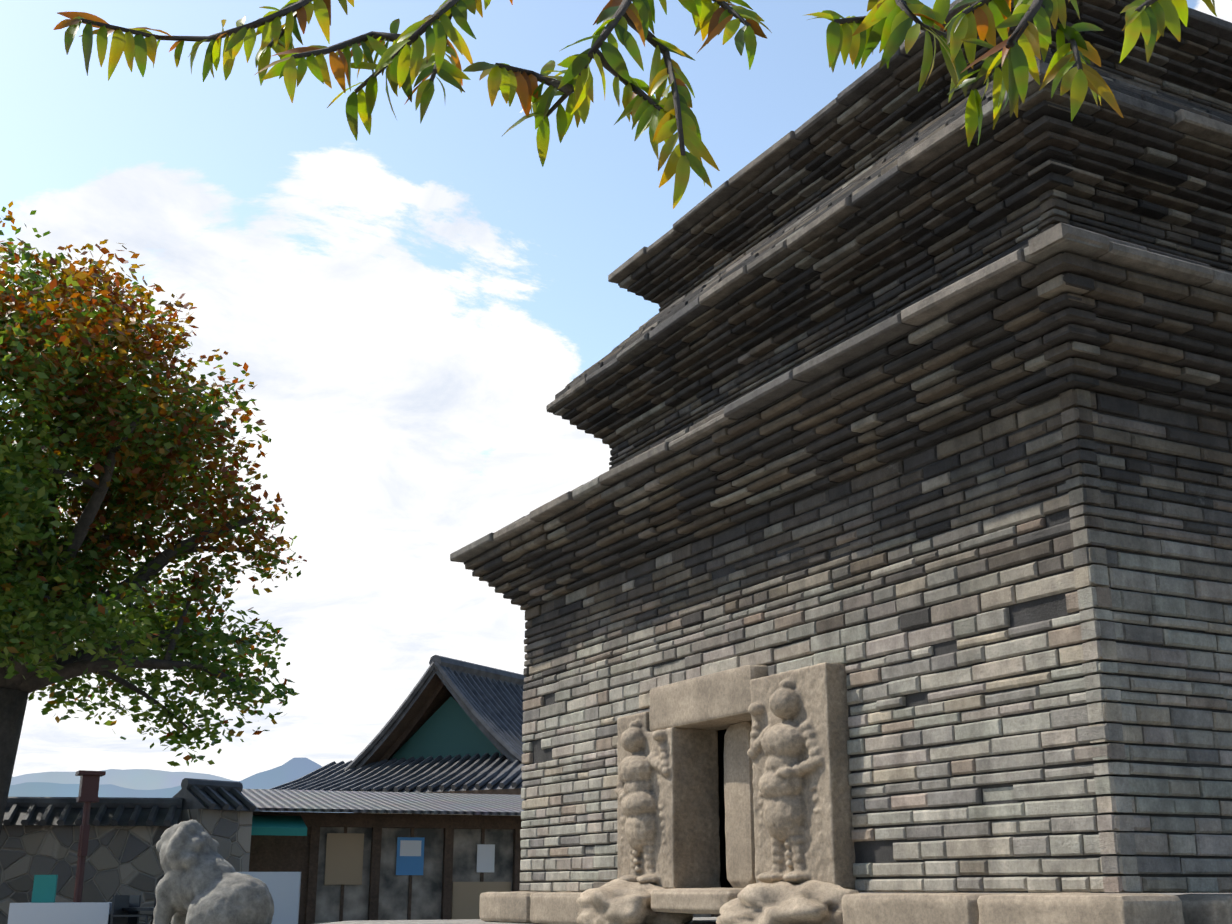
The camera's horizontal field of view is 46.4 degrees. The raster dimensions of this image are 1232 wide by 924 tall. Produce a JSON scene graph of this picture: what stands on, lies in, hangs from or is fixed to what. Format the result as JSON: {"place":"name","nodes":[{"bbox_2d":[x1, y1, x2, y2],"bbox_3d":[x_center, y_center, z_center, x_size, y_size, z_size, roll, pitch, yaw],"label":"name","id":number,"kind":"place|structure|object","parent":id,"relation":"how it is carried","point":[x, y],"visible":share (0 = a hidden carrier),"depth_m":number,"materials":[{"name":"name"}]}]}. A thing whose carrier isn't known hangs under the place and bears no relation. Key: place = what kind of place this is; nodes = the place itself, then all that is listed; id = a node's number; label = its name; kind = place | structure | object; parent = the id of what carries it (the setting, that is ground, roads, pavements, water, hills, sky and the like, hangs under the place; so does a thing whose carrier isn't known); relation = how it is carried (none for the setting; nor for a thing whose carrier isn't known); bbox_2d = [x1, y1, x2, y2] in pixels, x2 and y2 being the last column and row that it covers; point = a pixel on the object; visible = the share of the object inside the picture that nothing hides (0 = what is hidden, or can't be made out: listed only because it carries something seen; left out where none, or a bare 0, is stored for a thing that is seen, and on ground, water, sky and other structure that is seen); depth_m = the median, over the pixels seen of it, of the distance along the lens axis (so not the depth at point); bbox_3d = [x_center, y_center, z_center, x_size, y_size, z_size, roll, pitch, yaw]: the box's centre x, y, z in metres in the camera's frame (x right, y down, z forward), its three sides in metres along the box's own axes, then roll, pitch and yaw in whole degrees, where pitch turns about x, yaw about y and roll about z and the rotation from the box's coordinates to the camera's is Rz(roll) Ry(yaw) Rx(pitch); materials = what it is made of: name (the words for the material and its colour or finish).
{"place":"outdoors","nodes":[
{"label":"outdoors","id":0,"kind":"place"},
{"bbox_2d":[0,825,171,923],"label":"temple wall","id":1,"kind":"structure","parent":0,"point":[122,860],"depth_m":20.01,"materials":[{"name":"stone"}]},
{"bbox_2d":[2,797,182,825],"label":"wall roof tiles","id":2,"kind":"object","parent":1,"relation":"on","point":[68,811],"visible":0.9,"depth_m":20.27,"materials":[{"name":"grey tile"}]},
{"bbox_2d":[10,769,238,789],"bbox_3d":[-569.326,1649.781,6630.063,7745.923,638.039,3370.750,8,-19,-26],"label":"mountain","id":3,"kind":"structure","parent":0,"point":[142,779],"depth_m":7437.80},
{"bbox_2d":[0,201,306,833],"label":"tree","id":4,"kind":"object","parent":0,"point":[44,359],"depth_m":19.77,"materials":[{"name":"green plant"}]},
{"bbox_2d":[151,895,155,923],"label":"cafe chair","id":5,"kind":"object","parent":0,"point":[154,906],"visible":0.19,"depth_m":16.55,"materials":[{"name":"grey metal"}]},
{"bbox_2d":[8,758,349,812],"bbox_3d":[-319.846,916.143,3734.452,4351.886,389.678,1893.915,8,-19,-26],"label":"mountain","id":6,"kind":"structure","parent":0,"point":[292,769],"depth_m":4194.00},
{"bbox_2d":[271,655,525,815],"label":"tiled roof","id":7,"kind":"structure","parent":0,"point":[453,725],"depth_m":38.16,"materials":[{"name":"tile"}]},
{"bbox_2d":[0,0,1231,780],"label":"sky","id":8,"kind":"structure","parent":0,"point":[406,303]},
{"bbox_2d":[53,0,1216,208],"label":"branches","id":9,"kind":"object","parent":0,"point":[887,24],"depth_m":3.15,"materials":[{"name":"green plant"}]},
{"bbox_2d":[1003,893,1231,894],"bbox_3d":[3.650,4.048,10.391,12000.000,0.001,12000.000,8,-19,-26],"label":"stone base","id":10,"kind":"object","parent":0,"point":[1185,893],"depth_m":453.58,"materials":[{"name":"grey stone"}]},
{"bbox_2d":[7,875,111,923],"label":"sign board","id":11,"kind":"object","parent":10,"relation":"on","point":[43,907],"visible":0.95,"depth_m":15.69,"materials":[{"name":"white paint"}]},
{"bbox_2d":[73,770,105,901],"bbox_3d":[-7.100,5.359,19.076,0.340,2.450,0.340,8,-19,-26],"label":"lamp post","id":12,"kind":"object","parent":10,"relation":"on","point":[88,788],"visible":0.88,"depth_m":19.21,"materials":[{"name":"red paint"}]},
{"bbox_2d":[108,895,140,923],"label":"cafe chair","id":13,"kind":"object","parent":10,"relation":"on","point":[135,901],"visible":0.4,"depth_m":16.05,"materials":[{"name":"grey metal"}]},
{"bbox_2d":[110,895,152,923],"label":"cafe chair","id":14,"kind":"object","parent":10,"relation":"on","point":[118,915],"visible":0.85,"depth_m":15.63,"materials":[{"name":"grey metal"}]},
{"bbox_2d":[123,907,154,917],"bbox_3d":[-5.090,5.288,15.828,0.720,0.730,0.720,8,-19,-26],"label":"cafe table","id":15,"kind":"object","parent":10,"relation":"on","point":[139,909],"visible":0.4,"depth_m":15.62,"materials":[{"name":"grey metal"}]},
{"bbox_2d":[181,809,252,871],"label":"stone wall","id":16,"kind":"structure","parent":10,"relation":"on","point":[229,831],"depth_m":20.73,"materials":[{"name":"stone"}]},
{"bbox_2d":[172,778,259,811],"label":"wall roof tiles","id":17,"kind":"object","parent":16,"relation":"on","point":[209,794],"visible":0.85,"depth_m":20.73,"materials":[{"name":"grey tile"}]},
{"bbox_2d":[238,872,300,923],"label":"notice board","id":18,"kind":"object","parent":10,"relation":"on","point":[284,889],"visible":0.48,"depth_m":19.11,"materials":[{"name":"white paint"}]},
{"bbox_2d":[241,789,720,923],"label":"building","id":19,"kind":"structure","parent":10,"relation":"on","point":[370,857],"depth_m":23.50,"materials":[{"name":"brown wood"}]},
{"bbox_2d":[320,917,716,923],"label":"platform","id":20,"kind":"structure","parent":10,"relation":"on","point":[703,920],"depth_m":11.99,"materials":[{"name":"stone"}]},
{"bbox_2d":[153,819,273,923],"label":"stone lion","id":21,"kind":"object","parent":20,"relation":"on","point":[202,881],"visible":1,"depth_m":12.81},
{"bbox_2d":[479,891,537,922],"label":"stone block","id":22,"kind":"structure","parent":20,"relation":"on","point":[514,906],"depth_m":11.54,"materials":[{"name":"stone"}]},
{"bbox_2d":[530,892,581,923],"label":"stone block","id":23,"kind":"structure","parent":20,"relation":"on","point":[554,907],"depth_m":10.76,"materials":[{"name":"stone"}]},
{"bbox_2d":[576,878,693,923],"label":"rock","id":24,"kind":"object","parent":20,"relation":"on","point":[616,901],"visible":0.69,"depth_m":9.61,"materials":[{"name":"stone"}]},
{"bbox_2d":[615,712,720,888],"bbox_3d":[0.301,2.380,10.132,0.521,1.220,0.823,8,-19,-26],"label":"carved guardian relief","id":25,"kind":"object","parent":24,"relation":"on","point":[667,793],"visible":0.92,"depth_m":9.87,"materials":[{"name":"stone"}]},
{"bbox_2d":[651,888,743,913],"bbox_3d":[0.666,2.791,9.142,0.545,0.161,1.067,8,-19,-26],"label":"threshold","id":26,"kind":"object","parent":20,"relation":"on","point":[695,900],"visible":0.6,"depth_m":8.95,"materials":[{"name":"stone"}]},
{"bbox_2d":[724,721,755,887],"bbox_3d":[0.862,2.257,9.466,0.169,1.072,0.351,8,-19,-26],"label":"door leaf","id":27,"kind":"object","parent":26,"relation":"on","point":[739,816],"visible":0.6,"depth_m":9.41,"materials":[{"name":"stone"}]},
{"bbox_2d":[716,880,858,923],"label":"rock","id":28,"kind":"object","parent":20,"relation":"on","point":[810,902],"visible":0.85,"depth_m":8.02,"materials":[{"name":"stone"}]},
{"bbox_2d":[747,662,855,888],"bbox_3d":[1.131,1.897,8.613,0.523,1.278,0.854,8,-19,-26],"label":"carved guardian relief","id":29,"kind":"object","parent":28,"relation":"on","point":[798,755],"visible":0.75,"depth_m":8.39,"materials":[{"name":"stone"}]},
{"bbox_2d":[464,0,1231,892],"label":"pagoda","id":30,"kind":"object","parent":20,"relation":"on","point":[1020,614],"visible":0.15,"depth_m":8.10,"materials":[{"name":"stone"}]},
{"bbox_2d":[649,665,768,731],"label":"lintel","id":31,"kind":"structure","parent":30,"relation":"attached to","point":[721,700],"depth_m":9.57,"materials":[{"name":"stone"}]},
{"bbox_2d":[450,0,1231,892],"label":"pagoda bricks","id":32,"kind":"object","parent":30,"relation":"on","point":[1048,138],"visible":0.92,"depth_m":8.20,"materials":[{"name":"stone"}]},
{"bbox_2d":[842,893,1002,923],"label":"plinth","id":33,"kind":"object","parent":20,"relation":"on","point":[910,908],"visible":0.75,"depth_m":7.22,"materials":[{"name":"stone"}]},
{"bbox_2d":[977,892,1184,923],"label":"plinth","id":34,"kind":"object","parent":20,"relation":"on","point":[1081,908],"visible":1,"depth_m":6.26,"materials":[{"name":"stone"}]},
{"bbox_2d":[1174,894,1231,923],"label":"stone block","id":35,"kind":"structure","parent":20,"relation":"on","point":[1206,908],"depth_m":6.36,"materials":[{"name":"stone"}]}
]}

